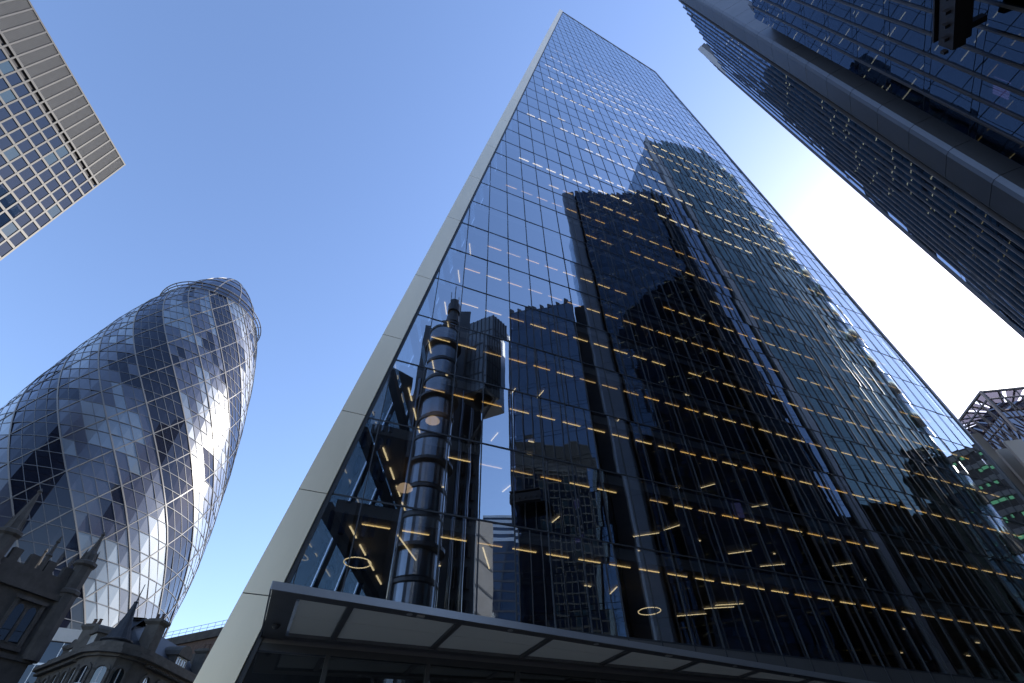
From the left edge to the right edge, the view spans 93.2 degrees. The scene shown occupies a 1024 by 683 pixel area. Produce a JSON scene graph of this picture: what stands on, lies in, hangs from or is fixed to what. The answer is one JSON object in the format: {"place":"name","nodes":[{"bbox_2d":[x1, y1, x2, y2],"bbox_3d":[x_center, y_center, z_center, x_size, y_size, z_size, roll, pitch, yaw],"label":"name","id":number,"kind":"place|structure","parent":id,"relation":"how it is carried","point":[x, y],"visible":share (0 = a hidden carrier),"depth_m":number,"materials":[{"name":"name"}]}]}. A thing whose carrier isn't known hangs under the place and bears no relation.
{"place":"outdoors","nodes":[
{"label":"outdoors","id":0,"kind":"place"},
{"bbox_2d":[18,627,81,682],"bbox_3d":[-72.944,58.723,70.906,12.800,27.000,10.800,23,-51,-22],"label":"white parapet building","id":1,"kind":"structure","parent":0,"point":[63,637],"depth_m":75.57,"materials":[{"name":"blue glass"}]},
{"bbox_2d":[0,489,105,682],"bbox_3d":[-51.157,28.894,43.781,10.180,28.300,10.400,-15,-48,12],"label":"church tower","id":2,"kind":"structure","parent":0,"point":[37,599],"depth_m":47.02,"materials":[{"name":"stone"}]},
{"bbox_2d":[0,594,48,652],"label":"belfry window","id":3,"kind":"structure","parent":2,"relation":"in","point":[13,615],"depth_m":45.85,"materials":[{"name":"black glass"}]},
{"bbox_2d":[0,0,125,260],"bbox_3d":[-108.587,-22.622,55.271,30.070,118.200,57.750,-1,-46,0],"label":"grid office tower","id":4,"kind":"structure","parent":0,"point":[59,154],"depth_m":96.32,"materials":[{"name":"beige"}]},
{"bbox_2d":[32,584,211,682],"bbox_3d":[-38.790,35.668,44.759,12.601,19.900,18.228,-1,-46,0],"label":"corner stone building","id":5,"kind":"structure","parent":0,"point":[129,648],"depth_m":44.19,"materials":[{"name":"stone"}]},
{"bbox_2d":[41,675,49,682],"bbox_3d":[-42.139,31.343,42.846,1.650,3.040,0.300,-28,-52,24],"label":"window","id":6,"kind":"structure","parent":5,"relation":"in","point":[47,678],"depth_m":43.74,"materials":[{"name":"black glass"}]},
{"bbox_2d":[48,671,59,682],"bbox_3d":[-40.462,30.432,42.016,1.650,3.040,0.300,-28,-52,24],"label":"window","id":7,"kind":"structure","parent":5,"relation":"in","point":[54,678],"depth_m":42.82,"materials":[{"name":"black glass"}]},
{"bbox_2d":[56,667,70,682],"bbox_3d":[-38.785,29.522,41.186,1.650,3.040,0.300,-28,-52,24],"label":"window","id":8,"kind":"structure","parent":5,"relation":"in","point":[63,676],"depth_m":41.93,"materials":[{"name":"black glass"}]},
{"bbox_2d":[64,664,79,682],"bbox_3d":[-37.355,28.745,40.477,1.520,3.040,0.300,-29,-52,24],"label":"window","id":9,"kind":"structure","parent":5,"relation":"in","point":[73,671],"depth_m":41.09,"materials":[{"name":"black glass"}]},
{"bbox_2d":[71,662,91,682],"bbox_3d":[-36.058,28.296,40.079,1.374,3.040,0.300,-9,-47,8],"label":"window","id":10,"kind":"structure","parent":5,"relation":"in","point":[83,671],"depth_m":40.63,"materials":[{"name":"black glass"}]},
{"bbox_2d":[86,662,109,682],"bbox_3d":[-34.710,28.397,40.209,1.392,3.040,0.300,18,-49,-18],"label":"window","id":11,"kind":"structure","parent":5,"relation":"in","point":[99,672],"depth_m":40.77,"materials":[{"name":"grey glass"}]},
{"bbox_2d":[105,665,128,682],"bbox_3d":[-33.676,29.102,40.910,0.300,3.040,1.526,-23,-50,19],"label":"window","id":12,"kind":"structure","parent":5,"relation":"in","point":[119,673],"depth_m":41.52,"materials":[{"name":"black glass"}]},
{"bbox_2d":[139,674,151,682],"bbox_3d":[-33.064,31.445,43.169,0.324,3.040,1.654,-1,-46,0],"label":"window","id":13,"kind":"structure","parent":5,"relation":"in","point":[147,678],"depth_m":43.93,"materials":[{"name":"grey glass"}]},
{"bbox_2d":[163,620,224,664],"bbox_3d":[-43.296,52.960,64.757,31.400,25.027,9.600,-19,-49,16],"label":"building","id":14,"kind":"structure","parent":0,"point":[196,640],"depth_m":69.40,"materials":[{"name":"brick"}]},
{"bbox_2d":[0,0,1023,638],"label":"sky","id":15,"kind":"structure","parent":0,"point":[311,156],"materials":[{"name":"blue"}]},
{"bbox_2d":[193,9,1023,682],"bbox_3d":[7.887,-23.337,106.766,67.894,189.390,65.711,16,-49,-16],"label":"glass skyscraper","id":16,"kind":"structure","parent":0,"point":[643,391],"depth_m":31.43,"materials":[{"name":"blue glass"}]},
{"bbox_2d":[958,386,1023,493],"bbox_3d":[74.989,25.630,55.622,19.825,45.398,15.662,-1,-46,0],"label":"glass roof building","id":17,"kind":"structure","parent":0,"point":[996,430],"depth_m":67.69,"materials":[{"name":"grey"}]},
{"label":"ground","id":18,"kind":"structure","parent":0,"visible":0},
{"bbox_2d":[0,278,260,636],"bbox_3d":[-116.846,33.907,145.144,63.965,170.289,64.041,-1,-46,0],"label":"bulb tower","id":19,"kind":"structure","parent":18,"relation":"on","point":[124,432],"depth_m":124.21,"materials":[{"name":"blue glass"}]},
{"bbox_2d":[678,0,1023,337],"bbox_3d":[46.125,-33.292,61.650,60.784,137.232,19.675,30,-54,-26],"label":"stepped office tower","id":20,"kind":"structure","parent":18,"relation":"on","point":[905,117],"depth_m":35.77,"materials":[{"name":"black"}]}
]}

